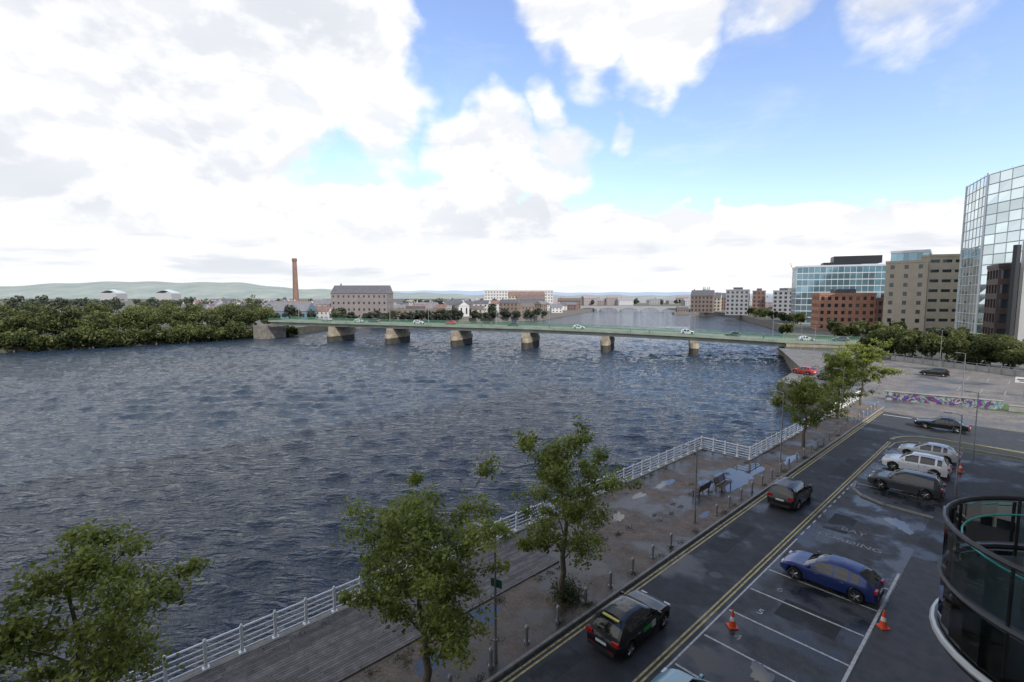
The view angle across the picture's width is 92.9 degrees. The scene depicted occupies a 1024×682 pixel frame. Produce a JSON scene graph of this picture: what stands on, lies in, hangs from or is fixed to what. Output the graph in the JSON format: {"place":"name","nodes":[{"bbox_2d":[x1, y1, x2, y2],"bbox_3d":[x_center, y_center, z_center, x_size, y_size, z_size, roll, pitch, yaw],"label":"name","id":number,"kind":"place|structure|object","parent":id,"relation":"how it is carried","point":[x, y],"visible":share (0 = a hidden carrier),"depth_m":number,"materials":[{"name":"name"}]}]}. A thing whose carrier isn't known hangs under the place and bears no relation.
{"place":"outdoors","nodes":[
{"label":"outdoors","id":0,"kind":"place"},
{"bbox_2d":[0,281,772,298],"bbox_3d":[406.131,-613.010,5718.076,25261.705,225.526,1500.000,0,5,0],"label":"hills","id":1,"kind":"structure","parent":0,"point":[197,290],"depth_m":5405.95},
{"bbox_2d":[0,308,818,681],"bbox_3d":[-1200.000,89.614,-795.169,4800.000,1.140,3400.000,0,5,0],"label":"river water","id":2,"kind":"structure","parent":0,"point":[244,464],"depth_m":64.77,"materials":[{"name":"blue liquid"}]},
{"bbox_2d":[672,306,698,313],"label":"boathouse","id":3,"kind":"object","parent":2,"relation":"in","point":[681,310],"visible":0.98,"depth_m":518.05,"materials":[{"name":"stone"}]},
{"bbox_2d":[454,300,468,316],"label":"church","id":4,"kind":"structure","parent":0,"point":[463,306],"depth_m":366.92,"materials":[{"name":"white paint"}]},
{"bbox_2d":[471,304,484,315],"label":"house","id":5,"kind":"structure","parent":0,"point":[479,308],"depth_m":385.75,"materials":[{"name":"brick"}]},
{"bbox_2d":[499,298,520,314],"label":"house","id":6,"kind":"structure","parent":0,"point":[511,305],"depth_m":404.42,"materials":[{"name":"brown brick"}]},
{"bbox_2d":[0,299,1023,681],"bbox_3d":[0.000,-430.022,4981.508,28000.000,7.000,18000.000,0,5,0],"label":"ground","id":7,"kind":"structure","parent":0,"point":[778,323],"depth_m":204.45,"materials":[{"name":"stone"}]},
{"bbox_2d":[100,289,127,300],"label":"stadium","id":8,"kind":"object","parent":7,"relation":"on","point":[111,296],"visible":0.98,"depth_m":1197.45,"materials":[{"name":"grey"}]},
{"bbox_2d":[0,295,298,351],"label":"riverbank trees","id":9,"kind":"object","parent":7,"relation":"on","point":[141,324],"visible":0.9,"depth_m":184.92,"materials":[{"name":"green plant"}]},
{"bbox_2d":[155,289,180,300],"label":"stadium","id":10,"kind":"object","parent":7,"relation":"on","point":[168,296],"visible":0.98,"depth_m":1194.67,"materials":[{"name":"grey"}]},
{"bbox_2d":[263,300,317,319],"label":"warehouse","id":11,"kind":"structure","parent":7,"relation":"on","point":[304,307],"depth_m":307.37,"materials":[{"name":"grey metal"}]},
{"bbox_2d":[292,258,298,300],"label":"brick chimney","id":12,"kind":"object","parent":7,"relation":"on","point":[295,282],"visible":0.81,"depth_m":395.79,"materials":[{"name":"brick"}]},
{"bbox_2d":[313,298,330,305],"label":"house","id":13,"kind":"structure","parent":7,"relation":"on","point":[320,302],"depth_m":333.94,"materials":[{"name":"stone"}]},
{"bbox_2d":[313,304,331,317],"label":"house","id":14,"kind":"structure","parent":7,"relation":"on","point":[321,311],"depth_m":316.64,"materials":[{"name":"white paint"}]},
{"bbox_2d":[4,294,680,321],"bbox_3d":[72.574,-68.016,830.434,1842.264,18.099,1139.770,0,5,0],"label":"distant trees","id":15,"kind":"object","parent":7,"relation":"on","point":[338,313],"visible":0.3,"depth_m":341.58,"materials":[{"name":"green plant"}]},
{"bbox_2d":[330,284,393,319],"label":"mill building","id":16,"kind":"structure","parent":7,"relation":"on","point":[359,301],"depth_m":316.51,"materials":[{"name":"grey stone"}]},
{"bbox_2d":[391,306,437,318],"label":"mill annexe","id":17,"kind":"structure","parent":7,"relation":"on","point":[409,309],"depth_m":321.26,"materials":[{"name":"brown brick"}]},
{"bbox_2d":[434,303,450,309],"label":"house","id":18,"kind":"structure","parent":7,"relation":"on","point":[443,306],"depth_m":365.82,"materials":[{"name":"brown"}]},
{"bbox_2d":[444,299,471,309],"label":"terrace house","id":19,"kind":"structure","parent":7,"relation":"on","point":[450,303],"depth_m":430.42,"materials":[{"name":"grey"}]},
{"bbox_2d":[474,299,490,312],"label":"house","id":20,"kind":"structure","parent":7,"relation":"on","point":[485,303],"depth_m":394.01,"materials":[{"name":"paint"}]},
{"bbox_2d":[484,290,552,303],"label":"apartment block","id":21,"kind":"structure","parent":7,"relation":"on","point":[495,294],"depth_m":637.22,"materials":[{"name":"grey"}]},
{"bbox_2d":[508,290,544,298],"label":"apartment block","id":22,"kind":"structure","parent":7,"relation":"on","point":[512,294],"depth_m":562.10,"materials":[{"name":"red brick"}]},
{"bbox_2d":[170,401,883,681],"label":"kerb","id":23,"kind":"structure","parent":7,"relation":"on","point":[493,678],"depth_m":22.74,"materials":[{"name":"concrete"}]},
{"bbox_2d":[517,294,544,300],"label":"apartment block","id":24,"kind":"structure","parent":7,"relation":"on","point":[520,297],"depth_m":531.45,"materials":[{"name":"brown brick"}]},
{"bbox_2d":[253,304,882,356],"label":"road bridge","id":25,"kind":"structure","parent":7,"relation":"on","point":[397,330],"depth_m":171.95,"materials":[{"name":"concrete"}]},
{"bbox_2d":[558,298,581,307],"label":"terrace house","id":26,"kind":"structure","parent":7,"relation":"on","point":[562,300],"depth_m":634.25,"materials":[{"name":"brown brick"}]},
{"bbox_2d":[563,301,577,309],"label":"house","id":27,"kind":"structure","parent":7,"relation":"on","point":[572,305],"depth_m":548.63,"materials":[{"name":"red brick"}]},
{"bbox_2d":[581,295,596,304],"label":"town building","id":28,"kind":"structure","parent":7,"relation":"on","point":[586,299],"depth_m":878.48,"materials":[{"name":"grey brick"}]},
{"bbox_2d":[606,295,622,304],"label":"town building","id":29,"kind":"structure","parent":7,"relation":"on","point":[610,299],"depth_m":884.48,"materials":[{"name":"grey brick"}]},
{"bbox_2d":[581,306,689,311],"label":"arch bridge","id":30,"kind":"structure","parent":7,"relation":"on","point":[638,308],"depth_m":609.30,"materials":[{"name":"grey stone"}]},
{"bbox_2d":[690,289,714,312],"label":"quay building","id":31,"kind":"structure","parent":7,"relation":"on","point":[702,301],"depth_m":464.40,"materials":[{"name":"brown brick"}]},
{"bbox_2d":[725,287,749,314],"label":"quay building","id":32,"kind":"structure","parent":7,"relation":"on","point":[737,300],"depth_m":396.86,"materials":[{"name":"white paint"}]},
{"bbox_2d":[747,307,907,339],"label":"quayside trees","id":33,"kind":"object","parent":7,"relation":"on","point":[855,330],"visible":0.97,"depth_m":174.93,"materials":[{"name":"green plant"}]},
{"bbox_2d":[790,255,885,323],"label":"glass office building","id":34,"kind":"structure","parent":7,"relation":"on","point":[863,274],"depth_m":264.08,"materials":[{"name":"blue glass"}]},
{"bbox_2d":[874,294,883,323],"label":"brick apartment building","id":35,"kind":"structure","parent":7,"relation":"on","point":[879,310],"depth_m":206.49,"materials":[{"name":"brown brick"}]},
{"bbox_2d":[882,249,959,333],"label":"beige office building","id":36,"kind":"structure","parent":7,"relation":"on","point":[920,290],"depth_m":188.62,"materials":[{"name":"concrete"}]},
{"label":"hotel building","id":37,"kind":"object","parent":7,"relation":"on","visible":0},
{"bbox_2d":[929,496,1023,681],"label":"glass balcony","id":38,"kind":"structure","parent":37,"relation":"attached to","point":[976,614],"depth_m":9.30,"materials":[{"name":"black"}]},
{"bbox_2d":[0,0,1023,292],"label":"sky","id":39,"kind":"structure","parent":0,"point":[564,146],"materials":[{"name":"white"}]},
{"bbox_2d":[521,303,534,313],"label":"house","id":40,"kind":"structure","parent":0,"point":[529,306],"depth_m":432.36,"materials":[{"name":"beige paint"}]},
{"bbox_2d":[535,300,546,310],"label":"house","id":41,"kind":"structure","parent":0,"point":[542,305],"depth_m":486.44,"materials":[{"name":"brown brick"}]},
{"bbox_2d":[550,303,562,312],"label":"house","id":42,"kind":"structure","parent":0,"point":[555,308],"depth_m":453.49,"materials":[{"name":"white paint"}]},
{"bbox_2d":[393,290,772,295],"bbox_3d":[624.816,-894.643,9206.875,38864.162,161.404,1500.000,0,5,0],"label":"hills","id":43,"kind":"structure","parent":0,"point":[567,294],"depth_m":9330.25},
{"bbox_2d":[341,403,882,681],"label":"quay pavement","id":44,"kind":"structure","parent":0,"point":[530,604],"depth_m":28.40,"materials":[{"name":"grey stone"}]},
{"bbox_2d":[0,516,214,681],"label":"street tree","id":45,"kind":"object","parent":44,"relation":"on","point":[87,566],"visible":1,"depth_m":12.10,"materials":[{"name":"green plant"}]},
{"bbox_2d":[185,535,558,681],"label":"timber boardwalk","id":46,"kind":"structure","parent":44,"relation":"on","point":[344,644],"depth_m":20.26,"materials":[{"name":"grey wood"}]},
{"bbox_2d":[113,436,701,681],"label":"quay railing","id":47,"kind":"object","parent":44,"relation":"on","point":[205,666],"visible":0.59,"depth_m":20.83,"materials":[{"name":"white metal"}]},
{"bbox_2d":[330,449,519,681],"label":"street tree","id":48,"kind":"object","parent":44,"relation":"on","point":[418,526],"visible":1,"depth_m":16.76,"materials":[{"name":"green plant"}]},
{"bbox_2d":[413,647,442,676],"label":"puddle","id":49,"kind":"object","parent":44,"relation":"on","point":[419,671],"visible":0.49,"depth_m":19.06,"materials":[{"name":"clear liquid"}]},
{"bbox_2d":[468,605,502,624],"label":"puddle","id":50,"kind":"object","parent":44,"relation":"on","point":[483,616],"visible":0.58,"depth_m":22.13,"materials":[{"name":"clear liquid"}]},
{"bbox_2d":[473,522,501,661],"bbox_3d":[-0.978,9.967,19.264,1.250,5.455,0.206,3,6,29],"label":"street lamp","id":51,"kind":"object","parent":44,"relation":"on","point":[495,583],"visible":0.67,"depth_m":19.13,"materials":[{"name":"metal"}]},
{"bbox_2d":[488,648,493,668],"bbox_3d":[-0.822,12.331,18.956,0.220,0.800,0.220,0,5,0],"label":"bollard","id":52,"kind":"object","parent":44,"relation":"on","point":[490,665],"visible":1,"depth_m":18.90,"materials":[{"name":"metal"}]},
{"bbox_2d":[524,625,528,644],"bbox_3d":[0.611,12.213,20.273,0.220,0.800,0.220,0,5,0],"label":"bollard","id":53,"kind":"object","parent":44,"relation":"on","point":[526,641],"visible":1,"depth_m":20.21,"materials":[{"name":"metal"}]},
{"bbox_2d":[257,432,839,681],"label":"weeds","id":54,"kind":"object","parent":44,"relation":"on","point":[559,567],"visible":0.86,"depth_m":25.98,"materials":[{"name":"green plant"}]},
{"bbox_2d":[556,605,559,623],"bbox_3d":[2.044,12.094,21.590,0.220,0.800,0.220,0,5,0],"label":"bollard","id":55,"kind":"object","parent":44,"relation":"on","point":[558,614],"visible":1,"depth_m":21.53,"materials":[{"name":"metal"}]},
{"bbox_2d":[544,572,591,613],"bbox_3d":[2.771,11.813,23.459,2.374,1.195,3.116,0,5,0],"label":"shrub","id":56,"kind":"object","parent":44,"relation":"on","point":[570,594],"visible":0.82,"depth_m":23.09,"materials":[{"name":"green plant"}]},
{"bbox_2d":[503,415,644,602],"bbox_3d":[2.602,7.907,22.739,6.033,8.976,6.439,0,5,0],"label":"street tree","id":57,"kind":"object","parent":44,"relation":"on","point":[553,470],"visible":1,"depth_m":22.15,"materials":[{"name":"green plant"}]},
{"bbox_2d":[353,429,843,681],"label":"fallen leaves","id":58,"kind":"object","parent":44,"relation":"on","point":[619,561],"visible":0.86,"depth_m":26.26,"materials":[{"name":"brown plant"}]},
{"bbox_2d":[612,511,624,521],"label":"puddle","id":59,"kind":"object","parent":44,"relation":"on","point":[619,516],"visible":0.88,"depth_m":32.02,"materials":[{"name":"clear liquid"}]},
{"bbox_2d":[655,479,674,488],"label":"puddle","id":60,"kind":"object","parent":44,"relation":"on","point":[664,483],"visible":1,"depth_m":37.69,"materials":[{"name":"clear liquid"}]},
{"bbox_2d":[681,444,697,522],"bbox_3d":[11.367,9.140,31.242,0.200,4.955,1.086,-5,7,-42],"label":"street lamp","id":61,"kind":"object","parent":44,"relation":"on","point":[694,510],"visible":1,"depth_m":30.96,"materials":[{"name":"metal"}]},
{"bbox_2d":[692,480,711,498],"bbox_3d":[13.828,10.742,35.370,1.800,1.025,0.691,-5,7,-42],"label":"park bench","id":62,"kind":"object","parent":44,"relation":"on","point":[702,488],"visible":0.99,"depth_m":35.10,"materials":[{"name":"wood"}]},
{"bbox_2d":[713,473,731,492],"bbox_3d":[15.790,10.642,36.483,1.800,1.025,0.691,-5,7,-42],"label":"park bench","id":63,"kind":"object","parent":44,"relation":"on","point":[724,483],"visible":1,"depth_m":36.45,"materials":[{"name":"wood"}]},
{"bbox_2d":[702,436,750,459],"bbox_3d":[19.587,9.759,44.709,0.240,1.230,4.640,-5,7,-42],"label":"quay railing","id":64,"kind":"object","parent":44,"relation":"on","point":[725,449],"visible":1,"depth_m":44.61,"materials":[{"name":"white metal"}]},
{"bbox_2d":[714,463,764,491],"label":"puddle","id":65,"kind":"object","parent":44,"relation":"on","point":[738,476],"visible":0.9,"depth_m":39.61,"materials":[{"name":"clear liquid"}]},
{"bbox_2d":[770,390,783,469],"bbox_3d":[22.046,7.441,40.641,0.200,6.655,1.086,-5,7,-42],"label":"street lamp","id":66,"kind":"object","parent":44,"relation":"on","point":[781,427],"visible":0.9,"depth_m":40.30,"materials":[{"name":"metal"}]},
{"bbox_2d":[750,391,860,459],"bbox_3d":[35.851,8.682,56.675,40.040,1.230,0.240,-5,7,-42],"label":"quay railing","id":67,"kind":"object","parent":44,"relation":"on","point":[771,439],"visible":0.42,"depth_m":48.22,"materials":[{"name":"white metal"}]},
{"bbox_2d":[767,368,853,446],"bbox_3d":[28.520,6.530,46.118,5.494,7.504,7.335,-4,7,-41],"label":"street tree","id":68,"kind":"object","parent":44,"relation":"on","point":[803,390],"visible":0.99,"depth_m":46.43,"materials":[{"name":"green plant"}]},
{"bbox_2d":[812,351,879,418],"bbox_3d":[38.614,5.205,57.415,5.500,8.178,6.551,0,5,0],"label":"street tree","id":69,"kind":"object","parent":44,"relation":"on","point":[847,363],"visible":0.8,"depth_m":56.76,"materials":[{"name":"green plant"}]},
{"bbox_2d":[836,337,906,405],"bbox_3d":[46.526,4.008,64.351,8.123,9.269,6.079,0,5,0],"label":"street tree","id":70,"kind":"object","parent":44,"relation":"on","point":[866,356],"visible":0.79,"depth_m":63.49,"materials":[{"name":"green plant"}]},
{"bbox_2d":[616,298,633,304],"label":"town building","id":71,"kind":"structure","parent":0,"point":[624,301],"depth_m":877.51,"materials":[{"name":"grey paint"}]},
{"bbox_2d":[681,298,690,305],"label":"town building","id":72,"kind":"structure","parent":0,"point":[685,301],"depth_m":834.94,"materials":[{"name":"white paint"}]},
{"bbox_2d":[714,293,721,310],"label":"quay building","id":73,"kind":"structure","parent":0,"point":[718,302],"depth_m":509.06,"materials":[{"name":"beige paint"}]},
{"bbox_2d":[717,292,725,309],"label":"quay building","id":74,"kind":"structure","parent":0,"point":[723,301],"depth_m":553.92,"materials":[{"name":"beige paint"}]},
{"bbox_2d":[494,411,1023,681],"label":"road","id":75,"kind":"structure","parent":0,"point":[692,587],"depth_m":26.89,"materials":[{"name":"grey asphalt"}]},
{"bbox_2d":[585,590,670,658],"bbox_3d":[5.145,11.898,21.070,4.290,1.501,2.070,-5,7,-42],"label":"taxi car","id":76,"kind":"object","parent":75,"relation":"on","point":[622,625],"visible":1,"depth_m":20.13,"materials":[{"name":"black metal"}]},
{"bbox_2d":[500,411,1023,681],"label":"yellow lines","id":77,"kind":"object","parent":75,"relation":"on","point":[675,642],"visible":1,"depth_m":25.34,"materials":[{"name":"paint"}]},
{"bbox_2d":[767,476,812,509],"bbox_3d":[19.883,10.571,34.674,4.450,1.706,2.150,-5,7,-42],"label":"car","id":78,"kind":"object","parent":75,"relation":"on","point":[789,493],"visible":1,"depth_m":33.48,"materials":[{"name":"black metal"}]},
{"bbox_2d":[914,416,970,432],"bbox_3d":[47.263,9.007,53.466,2.110,1.455,4.650,-5,7,-42],"label":"car","id":79,"kind":"object","parent":75,"relation":"on","point":[945,422],"visible":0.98,"depth_m":52.76,"materials":[{"name":"black metal"}]},
{"bbox_2d":[752,288,765,314],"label":"quay building","id":80,"kind":"structure","parent":0,"point":[758,297],"depth_m":388.59,"materials":[{"name":"red brick"}]},
{"bbox_2d":[765,299,772,308],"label":"town building","id":81,"kind":"structure","parent":0,"point":[768,303],"depth_m":609.12,"materials":[{"name":"paint"}]},
{"bbox_2d":[772,288,791,313],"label":"quay building","id":82,"kind":"structure","parent":0,"point":[781,299],"depth_m":375.87,"materials":[{"name":"white paint"}]},
{"bbox_2d":[661,441,1023,681],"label":"parking bays","id":83,"kind":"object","parent":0,"point":[710,660],"visible":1,"depth_m":24.31,"materials":[{"name":"grey asphalt"}]},
{"bbox_2d":[647,668,709,681],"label":"parked car","id":84,"kind":"object","parent":83,"relation":"on","point":[669,675],"visible":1,"depth_m":17.47,"materials":[{"name":"silver metal"}]},
{"bbox_2d":[726,609,738,629],"bbox_3d":[9.731,12.225,21.455,0.400,0.780,0.400,0,5,0],"label":"traffic cone","id":85,"kind":"object","parent":83,"relation":"on","point":[731,625],"visible":1,"depth_m":21.38,"materials":[{"name":"orange plastic"}]},
{"bbox_2d":[750,661,774,681],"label":"puddle","id":86,"kind":"object","parent":83,"relation":"on","point":[760,673],"visible":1,"depth_m":18.80,"materials":[{"name":"grey liquid"}]},
{"bbox_2d":[665,414,932,681],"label":"bay markings","id":87,"kind":"object","parent":83,"relation":"on","point":[856,656],"visible":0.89,"depth_m":21.62,"materials":[{"name":"white paint"}]},
{"bbox_2d":[780,550,884,603],"bbox_3d":[16.058,11.582,24.581,2.070,1.501,4.290,-5,7,-42],"label":"parked car","id":88,"kind":"object","parent":83,"relation":"on","point":[840,573],"visible":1,"depth_m":23.81,"materials":[{"name":"blue metal"}]},
{"bbox_2d":[818,531,881,552],"bbox_3d":[20.057,11.944,28.916,0.504,0.001,3.139,-5,7,-42],"label":"road lettering","id":89,"kind":"object","parent":83,"relation":"on","point":[849,543],"visible":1,"depth_m":28.97,"materials":[{"name":"paint"}]},
{"bbox_2d":[883,518,913,534],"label":"puddle","id":90,"kind":"object","parent":83,"relation":"on","point":[901,525],"visible":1,"depth_m":31.14,"materials":[{"name":"grey liquid"}]},
{"bbox_2d":[867,467,945,499],"bbox_3d":[29.450,10.415,36.406,2.150,1.706,4.450,-5,7,-42],"label":"parked car","id":91,"kind":"object","parent":83,"relation":"on","point":[912,481],"visible":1,"depth_m":35.61,"materials":[{"name":"black"}]},
{"bbox_2d":[881,450,951,477],"bbox_3d":[33.577,10.050,40.470,2.150,1.706,4.450,-5,7,-42],"label":"parked car","id":92,"kind":"object","parent":83,"relation":"on","point":[941,466],"visible":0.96,"depth_m":39.71,"materials":[{"name":"white metal"}]},
{"bbox_2d":[897,442,960,462],"bbox_3d":[37.534,9.849,43.845,2.070,1.501,4.290,-5,7,-42],"label":"parked car","id":93,"kind":"object","parent":83,"relation":"on","point":[949,453],"visible":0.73,"depth_m":43.10,"materials":[{"name":"silver metal"}]},
{"bbox_2d":[852,441,1023,518],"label":"kerb","id":94,"kind":"structure","parent":83,"relation":"on","point":[879,502],"depth_m":36.91,"materials":[{"name":"concrete"}]},
{"bbox_2d":[943,411,962,495],"bbox_3d":[31.993,8.204,35.513,0.200,6.055,1.086,-5,7,-42],"label":"street lamp","id":95,"kind":"object","parent":83,"relation":"on","point":[956,483],"visible":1,"depth_m":35.22,"materials":[{"name":"metal"}]},
{"bbox_2d":[963,390,978,458],"bbox_3d":[40.880,7.481,43.544,0.200,6.055,1.086,-5,7,-42],"label":"street lamp","id":96,"kind":"object","parent":83,"relation":"on","point":[973,451],"visible":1,"depth_m":43.27,"materials":[{"name":"metal"}]},
{"bbox_2d":[810,289,876,329],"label":"brick apartment building","id":97,"kind":"structure","parent":0,"point":[846,306],"depth_m":212.80,"materials":[{"name":"red brick"}]},
{"bbox_2d":[778,348,1023,431],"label":"carpark ground","id":98,"kind":"structure","parent":0,"point":[994,387],"depth_m":78.42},
{"bbox_2d":[792,366,817,374],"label":"parked car","id":99,"kind":"object","parent":98,"relation":"on","point":[807,370],"visible":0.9,"depth_m":90.92,"materials":[{"name":"red metal"}]},
{"bbox_2d":[821,345,853,380],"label":"street tree","id":100,"kind":"object","parent":98,"relation":"on","point":[837,352],"visible":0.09,"depth_m":73.45,"materials":[{"name":"green plant"}]},
{"bbox_2d":[919,368,949,376],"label":"parked car","id":101,"kind":"object","parent":98,"relation":"on","point":[942,372],"visible":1,"depth_m":89.31,"materials":[{"name":"black metal"}]},
{"bbox_2d":[857,324,1023,369],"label":"carpark trees","id":102,"kind":"object","parent":98,"relation":"on","point":[998,348],"visible":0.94,"depth_m":104.17,"materials":[{"name":"green plant"}]},
{"bbox_2d":[885,390,1003,409],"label":"graffiti wall","id":103,"kind":"structure","parent":98,"relation":"on","point":[945,400],"depth_m":65.66,"materials":[{"name":"paint"}]},
{"bbox_2d":[886,353,1020,375],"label":"carpark fence","id":104,"kind":"object","parent":98,"relation":"on","point":[1001,368],"visible":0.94,"depth_m":98.70,"materials":[{"name":"metal"}]},
{"bbox_2d":[891,355,1023,376],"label":"boundary wall","id":105,"kind":"structure","parent":98,"relation":"on","point":[1019,373],"depth_m":98.59,"materials":[{"name":"concrete"}]},
{"bbox_2d":[849,557,973,681],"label":"pavement","id":106,"kind":"structure","parent":0,"point":[908,647],"depth_m":20.31,"materials":[{"name":"grey concrete"}]},
{"bbox_2d":[875,610,890,629],"bbox_3d":[16.271,12.151,21.291,0.400,0.780,0.400,0,5,0],"label":"traffic cone","id":107,"kind":"object","parent":106,"relation":"on","point":[882,625],"visible":1,"depth_m":21.22,"materials":[{"name":"orange plastic"}]},
{"bbox_2d":[954,165,1023,336],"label":"glass tower","id":108,"kind":"structure","parent":0,"point":[993,226],"depth_m":151.37,"materials":[{"name":"blue glass"}]},
{"bbox_2d":[981,404,1023,412],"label":"grass","id":109,"kind":"structure","parent":0,"point":[1005,407],"depth_m":62.95,"materials":[{"name":"green plant"}]},
{"bbox_2d":[1008,405,1023,411],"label":"boundary wall","id":110,"kind":"structure","parent":109,"relation":"on","point":[1016,408],"depth_m":61.75,"materials":[{"name":"concrete"}]},
{"bbox_2d":[982,241,1023,348],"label":"office building","id":111,"kind":"structure","parent":0,"point":[1004,305],"depth_m":120.40,"materials":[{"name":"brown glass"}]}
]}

